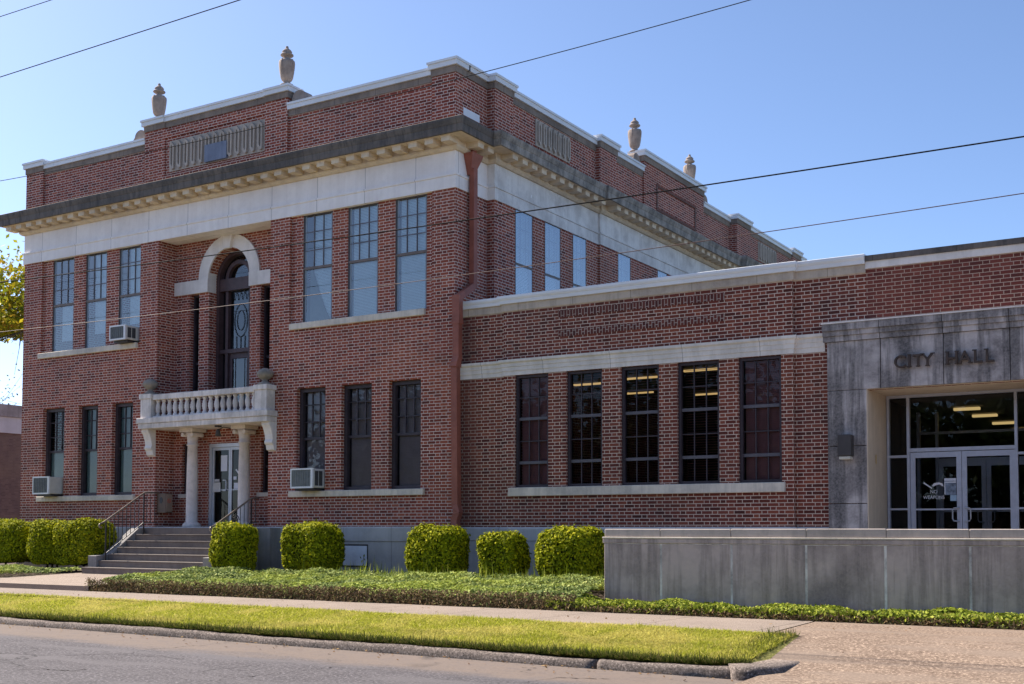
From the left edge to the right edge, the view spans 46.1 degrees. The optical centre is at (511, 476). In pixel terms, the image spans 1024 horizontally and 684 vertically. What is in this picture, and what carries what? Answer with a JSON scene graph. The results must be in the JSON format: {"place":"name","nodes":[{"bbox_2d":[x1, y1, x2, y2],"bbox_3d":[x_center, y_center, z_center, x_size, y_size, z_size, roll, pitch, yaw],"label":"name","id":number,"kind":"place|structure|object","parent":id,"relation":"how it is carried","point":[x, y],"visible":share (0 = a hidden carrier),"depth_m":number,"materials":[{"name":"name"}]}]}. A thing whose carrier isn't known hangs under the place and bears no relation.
{"place":"outdoors","nodes":[
{"label":"outdoors","id":0,"kind":"place"},
{"bbox_2d":[0,0,50,16],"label":"overhead cable","id":1,"kind":"object","parent":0,"point":[25,8],"visible":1,"depth_m":20.92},
{"bbox_2d":[0,573,115,590],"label":"walkway","id":2,"kind":"structure","parent":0,"point":[71,581],"depth_m":25.61,"materials":[{"name":"concrete"}]},
{"bbox_2d":[0,0,239,76],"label":"overhead cable","id":3,"kind":"object","parent":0,"point":[121,37],"visible":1,"depth_m":19.55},
{"bbox_2d":[0,624,744,683],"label":"road","id":4,"kind":"structure","parent":0,"point":[113,658],"depth_m":13.35,"materials":[{"name":"grey asphalt"}]},
{"bbox_2d":[1,0,749,180],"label":"overhead cable","id":5,"kind":"object","parent":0,"point":[403,92],"visible":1,"depth_m":16.36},
{"bbox_2d":[0,563,797,618],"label":"planting bed","id":6,"kind":"object","parent":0,"point":[599,594],"visible":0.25,"depth_m":28.19,"materials":[{"name":"plant"}]},
{"bbox_2d":[0,404,21,519],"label":"neighbour building","id":7,"kind":"structure","parent":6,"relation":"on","point":[10,441],"depth_m":52.25,"materials":[{"name":"brick"}]},
{"bbox_2d":[0,518,32,564],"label":"boxwood hedge","id":8,"kind":"object","parent":6,"relation":"on","point":[14,533],"visible":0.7,"depth_m":30.99,"materials":[{"name":"green plant"}]},
{"bbox_2d":[0,563,80,574],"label":"ivy bed","id":9,"kind":"object","parent":6,"relation":"on","point":[14,567],"visible":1,"depth_m":28.52,"materials":[{"name":"green plant"}]},
{"bbox_2d":[25,518,67,571],"bbox_3d":[-11.716,1.769,30.653,1.203,1.400,1.159,-2,-3,32],"label":"boxwood hedge","id":10,"kind":"object","parent":6,"relation":"on","point":[38,547],"visible":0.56,"depth_m":30.21,"materials":[{"name":"green plant"}]},
{"bbox_2d":[50,517,116,571],"bbox_3d":[-10.691,1.717,30.017,1.714,1.450,1.121,-2,-3,32],"label":"boxwood hedge","id":11,"kind":"object","parent":6,"relation":"on","point":[76,543],"visible":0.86,"depth_m":29.59,"materials":[{"name":"green plant"}]},
{"bbox_2d":[81,528,280,574],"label":"front steps","id":12,"kind":"structure","parent":6,"relation":"on","point":[137,550],"depth_m":28.30,"materials":[{"name":"concrete"}]},
{"bbox_2d":[98,491,159,559],"bbox_3d":[-9.399,1.206,29.566,0.044,1.695,1.863,-2,-3,32],"label":"handrail","id":13,"kind":"object","parent":12,"relation":"on","point":[125,506],"visible":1,"depth_m":29.58,"materials":[{"name":"black metal"}]},
{"bbox_2d":[209,497,258,531],"bbox_3d":[-6.431,1.141,27.902,0.044,1.368,1.574,-2,-3,32],"label":"handrail","id":14,"kind":"object","parent":12,"relation":"on","point":[236,509],"visible":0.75,"depth_m":28.07,"materials":[{"name":"black metal"}]},
{"bbox_2d":[208,520,258,570],"bbox_3d":[-6.144,1.641,26.593,1.038,1.343,0.967,-2,-3,32],"label":"boxwood hedge","id":15,"kind":"object","parent":6,"relation":"on","point":[231,544],"visible":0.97,"depth_m":26.26,"materials":[{"name":"green plant"}]},
{"bbox_2d":[280,519,344,570],"bbox_3d":[-4.325,1.606,26.145,1.371,1.378,1.069,-2,-3,32],"label":"boxwood hedge","id":16,"kind":"object","parent":6,"relation":"on","point":[320,543],"visible":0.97,"depth_m":25.78,"materials":[{"name":"green plant"}]},
{"bbox_2d":[102,565,603,606],"bbox_3d":[-3.025,2.002,22.555,11.021,0.485,3.272,-2,-3,32],"label":"ivy bed","id":17,"kind":"object","parent":6,"relation":"on","point":[462,581],"visible":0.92,"depth_m":21.98,"materials":[{"name":"green plant"}]},
{"bbox_2d":[0,55,806,573],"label":"brick building","id":18,"kind":"structure","parent":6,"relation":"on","point":[348,389],"depth_m":29.53,"materials":[{"name":"brick"}]},
{"bbox_2d":[32,476,62,496],"bbox_3d":[-12.519,0.284,32.548,0.680,0.525,0.550,-2,-3,32],"label":"window air conditioner","id":19,"kind":"object","parent":18,"relation":"attached to","point":[44,486],"depth_m":32.35,"materials":[{"name":"beige metal"}]},
{"bbox_2d":[45,408,64,495],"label":"window","id":20,"kind":"structure","parent":18,"relation":"in","point":[52,467],"depth_m":33.01,"materials":[{"name":"black glass"}]},
{"bbox_2d":[52,257,74,351],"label":"window","id":21,"kind":"structure","parent":18,"relation":"in","point":[55,290],"depth_m":32.96,"materials":[{"name":"blue glass"}]},
{"bbox_2d":[81,405,97,495],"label":"window","id":22,"kind":"structure","parent":18,"relation":"in","point":[88,434],"depth_m":32.24,"materials":[{"name":"black glass"}]},
{"bbox_2d":[85,251,106,347],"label":"window","id":23,"kind":"structure","parent":18,"relation":"in","point":[100,299],"depth_m":32.24,"materials":[{"name":"glass"}]},
{"bbox_2d":[114,403,132,494],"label":"window","id":24,"kind":"structure","parent":18,"relation":"in","point":[121,449],"depth_m":31.53,"materials":[{"name":"black glass"}]},
{"bbox_2d":[109,324,139,343],"bbox_3d":[-10.019,-3.657,31.167,0.602,0.430,0.520,-2,-3,32],"label":"window air conditioner","id":25,"kind":"object","parent":18,"relation":"attached to","point":[123,334],"depth_m":30.99,"materials":[{"name":"beige metal"}]},
{"bbox_2d":[119,245,140,324],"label":"window","id":26,"kind":"structure","parent":18,"relation":"in","point":[134,294],"depth_m":31.54,"materials":[{"name":"glass"}]},
{"bbox_2d":[151,83,166,115],"bbox_3d":[-9.199,-9.748,31.369,0.392,1.000,0.386,2,-3,-28],"label":"roof urn","id":27,"kind":"object","parent":18,"relation":"on","point":[159,100],"visible":0.9,"depth_m":31.24,"materials":[{"name":"stone"}]},
{"bbox_2d":[157,493,171,512],"bbox_3d":[-8.826,0.687,30.575,0.347,0.500,0.226,-2,-3,32],"label":"ash box","id":28,"kind":"object","parent":18,"relation":"attached to","point":[164,502],"visible":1,"depth_m":30.48,"materials":[{"name":"beige metal"}]},
{"bbox_2d":[166,494,171,511],"bbox_3d":[-8.687,0.679,30.492,0.024,0.450,0.200,-2,-3,32],"label":"box door","id":29,"kind":"structure","parent":28,"relation":"in","point":[168,496],"depth_m":30.48,"materials":[{"name":"beige metal"}]},
{"bbox_2d":[184,444,187,493],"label":"window","id":30,"kind":"structure","parent":18,"relation":"in","point":[186,447],"depth_m":30.97,"materials":[{"name":"black glass"}]},
{"bbox_2d":[193,295,198,412],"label":"window","id":31,"kind":"structure","parent":18,"relation":"in","point":[196,298],"depth_m":31.08,"materials":[{"name":"black glass"}]},
{"bbox_2d":[208,443,238,526],"bbox_3d":[-7.047,0.234,30.121,1.376,2.120,0.120,-2,-3,32],"label":"entrance door","id":32,"kind":"structure","parent":18,"relation":"in","point":[214,484],"depth_m":30.31,"materials":[{"name":"metal"}]},
{"bbox_2d":[215,425,234,435],"bbox_3d":[-6.965,-1.107,29.337,0.571,0.258,0.161,0,-3,5],"label":"porch lamp","id":33,"kind":"object","parent":18,"relation":"attached to","point":[217,433],"visible":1,"depth_m":29.31,"materials":[{"name":"brown metal"}]},
{"bbox_2d":[263,440,267,491],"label":"window","id":34,"kind":"structure","parent":18,"relation":"in","point":[265,454],"depth_m":29.55,"materials":[{"name":"black glass"}]},
{"bbox_2d":[263,285,269,367],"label":"window","id":35,"kind":"structure","parent":18,"relation":"in","point":[266,288],"depth_m":29.81,"materials":[{"name":"black glass"}]},
{"bbox_2d":[279,46,294,84],"bbox_3d":[-5.432,-9.888,29.043,0.392,1.000,0.386,2,-3,-28],"label":"roof urn","id":36,"kind":"object","parent":18,"relation":"on","point":[286,66],"visible":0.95,"depth_m":28.92,"materials":[{"name":"stone"}]},
{"bbox_2d":[290,468,324,490],"bbox_3d":[-4.664,0.084,27.693,0.672,0.505,0.550,-2,-3,32],"label":"window air conditioner","id":37,"kind":"object","parent":18,"relation":"attached to","point":[307,479],"depth_m":27.49,"materials":[{"name":"beige metal"}]},
{"bbox_2d":[299,387,325,490],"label":"window","id":38,"kind":"structure","parent":18,"relation":"in","point":[314,423],"depth_m":28.16,"materials":[{"name":"black glass"}]},
{"bbox_2d":[303,211,332,321],"bbox_3d":[-4.503,-4.868,28.132,0.890,2.564,0.100,-2,-3,32],"label":"window","id":39,"kind":"structure","parent":18,"relation":"in","point":[318,311],"depth_m":28.17,"materials":[{"name":"glass"}]},
{"bbox_2d":[344,383,371,489],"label":"window","id":40,"kind":"structure","parent":18,"relation":"in","point":[360,475],"depth_m":27.44,"materials":[{"name":"black glass"}]},
{"bbox_2d":[348,202,378,316],"bbox_3d":[-3.359,-4.899,27.425,0.880,2.564,0.100,-2,-3,32],"label":"window","id":41,"kind":"structure","parent":18,"relation":"in","point":[366,259],"depth_m":27.49,"materials":[{"name":"glass"}]},
{"bbox_2d":[392,380,420,488],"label":"window","id":42,"kind":"structure","parent":18,"relation":"in","point":[409,473],"depth_m":26.72,"materials":[{"name":"black glass"}]},
{"bbox_2d":[395,194,426,310],"bbox_3d":[-2.207,-4.930,26.713,0.870,2.564,0.100,-2,-3,32],"label":"window","id":43,"kind":"structure","parent":18,"relation":"in","point":[418,251],"depth_m":26.77,"materials":[{"name":"blue glass"}]},
{"bbox_2d":[450,150,482,525],"bbox_3d":[-0.985,-3.001,25.950,0.268,8.550,1.036,-1,-3,27],"label":"drainpipe","id":44,"kind":"object","parent":18,"relation":"attached to","point":[473,159],"visible":0.95,"depth_m":25.58,"materials":[{"name":"brown metal"}]},
{"bbox_2d":[515,209,532,293],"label":"window","id":45,"kind":"structure","parent":18,"relation":"in","point":[517,264],"depth_m":28.13,"materials":[{"name":"blue glass"}]},
{"bbox_2d":[545,222,559,290],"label":"window","id":46,"kind":"structure","parent":18,"relation":"in","point":[553,235],"depth_m":29.24,"materials":[{"name":"blue glass"}]},
{"bbox_2d":[573,234,585,286],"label":"window","id":47,"kind":"structure","parent":18,"relation":"in","point":[579,244],"depth_m":30.31,"materials":[{"name":"blue glass"}]},
{"bbox_2d":[618,253,630,281],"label":"window","id":48,"kind":"structure","parent":18,"relation":"in","point":[624,262],"depth_m":32.34,"materials":[{"name":"blue glass"}]},
{"bbox_2d":[628,118,641,151],"bbox_3d":[3.447,-9.575,33.806,0.392,1.000,0.386,2,-3,-28],"label":"roof urn","id":49,"kind":"object","parent":18,"relation":"on","point":[634,135],"visible":0.99,"depth_m":33.68,"materials":[{"name":"stone"}]},
{"bbox_2d":[657,270,666,276],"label":"window","id":50,"kind":"structure","parent":18,"relation":"in","point":[659,273],"depth_m":34.32,"materials":[{"name":"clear glass"}]},
{"bbox_2d":[683,154,695,178],"bbox_3d":[5.472,-9.421,37.077,0.386,1.000,0.392,0,-3,2],"label":"roof urn","id":51,"kind":"object","parent":18,"relation":"on","point":[689,168],"visible":0.79,"depth_m":36.94,"materials":[{"name":"stone"}]},
{"bbox_2d":[404,522,470,572],"bbox_3d":[-1.498,1.591,24.411,1.303,1.338,1.096,-2,-3,32],"label":"boxwood hedge","id":52,"kind":"object","parent":6,"relation":"on","point":[446,547],"visible":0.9,"depth_m":24.03,"materials":[{"name":"green plant"}]},
{"bbox_2d":[295,552,603,590],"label":"weeds","id":53,"kind":"object","parent":6,"relation":"on","point":[437,571],"visible":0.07,"depth_m":23.20,"materials":[{"name":"green plant"}]},
{"bbox_2d":[476,529,532,576],"bbox_3d":[-0.156,1.628,23.565,0.950,1.190,0.942,-2,-3,32],"label":"boxwood hedge","id":54,"kind":"object","parent":6,"relation":"on","point":[499,552],"visible":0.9,"depth_m":23.27,"materials":[{"name":"green plant"}]},
{"bbox_2d":[534,524,604,578],"bbox_3d":[1.114,1.542,22.787,1.394,1.295,1.103,-2,-3,32],"label":"boxwood hedge","id":55,"kind":"object","parent":6,"relation":"on","point":[562,548],"visible":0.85,"depth_m":22.39,"materials":[{"name":"green plant"}]},
{"bbox_2d":[460,237,1023,576],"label":"brick wing","id":56,"kind":"structure","parent":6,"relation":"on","point":[775,379],"depth_m":22.73,"materials":[{"name":"red brick"}]},
{"bbox_2d":[516,373,547,487],"bbox_3d":[0.464,-0.935,24.945,0.806,2.340,0.135,-2,-3,32],"label":"window","id":57,"kind":"structure","parent":56,"relation":"in","point":[541,473],"depth_m":25.01,"materials":[{"name":"glass"}]},
{"bbox_2d":[568,369,601,486],"bbox_3d":[1.526,-0.962,24.315,0.816,2.340,0.180,-2,-3,32],"label":"window","id":58,"kind":"structure","parent":56,"relation":"in","point":[570,374],"depth_m":24.36,"materials":[{"name":"metal"}]},
{"bbox_2d":[622,365,658,484],"bbox_3d":[2.577,-0.990,23.666,0.826,2.340,0.180,-2,-3,32],"label":"window","id":59,"kind":"structure","parent":56,"relation":"in","point":[624,370],"depth_m":23.71,"materials":[{"name":"metal"}]},
{"bbox_2d":[678,360,719,483],"bbox_3d":[3.618,-1.018,23.022,0.856,2.340,0.180,-2,-3,32],"label":"window","id":60,"kind":"structure","parent":56,"relation":"in","point":[681,387],"depth_m":23.06,"materials":[{"name":"metal"}]},
{"bbox_2d":[739,355,781,482],"bbox_3d":[4.648,-1.047,22.359,0.826,2.340,0.135,-2,-3,32],"label":"window","id":61,"kind":"structure","parent":56,"relation":"in","point":[753,455],"depth_m":22.41,"materials":[{"name":"glass"}]},
{"bbox_2d":[837,434,853,459],"bbox_3d":[5.885,-0.511,21.221,0.235,0.435,0.205,-2,-3,32],"label":"wall lamp","id":62,"kind":"object","parent":56,"relation":"attached to","point":[845,446],"visible":1,"depth_m":21.14,"materials":[{"name":"grey metal"}]},
{"bbox_2d":[894,348,994,367],"bbox_3d":[7.329,-1.999,20.452,1.635,0.229,0.050,-2,-3,32],"label":"wall sign","id":63,"kind":"object","parent":56,"relation":"attached to","point":[964,353],"visible":1,"depth_m":20.39,"materials":[{"name":"brown metal"}]},
{"bbox_2d":[544,600,1023,627],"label":"ivy edge","id":64,"kind":"object","parent":6,"relation":"on","point":[791,611],"visible":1,"depth_m":16.33,"materials":[{"name":"green plant"}]},
{"bbox_2d":[549,593,1023,628],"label":"ivy bed","id":65,"kind":"object","parent":6,"relation":"on","point":[587,597],"visible":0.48,"depth_m":16.98,"materials":[{"name":"green plant"}]},
{"bbox_2d":[566,604,1023,629],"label":"dry stems","id":66,"kind":"object","parent":6,"relation":"on","point":[933,622],"visible":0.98,"depth_m":16.17,"materials":[{"name":"plant"}]},
{"bbox_2d":[602,529,1023,618],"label":"retaining wall","id":67,"kind":"structure","parent":6,"relation":"on","point":[980,570],"depth_m":17.49,"materials":[{"name":"concrete"}]},
{"bbox_2d":[0,591,798,664],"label":"grass verge","id":68,"kind":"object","parent":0,"point":[771,654],"depth_m":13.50,"materials":[{"name":"green plant"}]},
{"bbox_2d":[0,607,800,664],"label":"lawn edge","id":69,"kind":"object","parent":68,"relation":"on","point":[605,654],"visible":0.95,"depth_m":14.64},
{"bbox_2d":[0,588,812,631],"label":"sidewalk","id":70,"kind":"structure","parent":0,"point":[743,624],"depth_m":18.02,"materials":[{"name":"concrete"}]},
{"bbox_2d":[84,577,576,610],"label":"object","id":71,"kind":"object","parent":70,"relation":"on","point":[248,592],"visible":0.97,"depth_m":20.55,"materials":[{"name":"green plant"}]},
{"bbox_2d":[95,586,796,631],"bbox_3d":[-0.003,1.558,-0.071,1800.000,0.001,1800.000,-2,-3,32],"label":"ground","id":72,"kind":"structure","parent":0,"point":[423,603],"depth_m":25.50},
{"bbox_2d":[0,364,21,404],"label":"bare tree","id":73,"kind":"object","parent":72,"relation":"on","point":[10,391],"visible":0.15,"depth_m":92.08,"materials":[{"name":"green plant"}]},
{"bbox_2d":[0,234,24,374],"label":"autumn tree","id":74,"kind":"object","parent":72,"relation":"on","point":[11,317],"visible":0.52,"depth_m":76.53,"materials":[{"name":"green plant"}]},
{"bbox_2d":[0,617,598,668],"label":"kerb","id":75,"kind":"structure","parent":72,"relation":"on","point":[498,656],"depth_m":15.49,"materials":[{"name":"concrete"}]},
{"bbox_2d":[597,659,730,678],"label":"kerb","id":76,"kind":"structure","parent":72,"relation":"on","point":[711,671],"depth_m":12.74,"materials":[{"name":"concrete"}]},
{"bbox_2d":[728,659,799,679],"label":"broken kerb","id":77,"kind":"structure","parent":72,"relation":"on","point":[742,671],"depth_m":12.30,"materials":[{"name":"concrete"}]},
{"bbox_2d":[0,136,1023,282],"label":"overhead cable","id":78,"kind":"object","parent":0,"point":[557,206],"visible":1,"depth_m":14.95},
{"bbox_2d":[0,0,1023,405],"label":"sky","id":79,"kind":"structure","parent":0,"point":[752,88],"materials":[{"name":"blue"}]},
{"bbox_2d":[2,193,1023,331],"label":"overhead cable","id":80,"kind":"object","parent":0,"point":[558,261],"visible":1,"depth_m":14.90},
{"bbox_2d":[736,673,948,683],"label":"driveway","id":81,"kind":"structure","parent":0,"point":[785,678],"depth_m":11.77,"materials":[{"name":"concrete"}]},
{"bbox_2d":[771,621,1023,683],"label":"driveway apron","id":82,"kind":"object","parent":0,"point":[948,654],"depth_m":12.83,"materials":[{"name":"concrete"}]}
]}

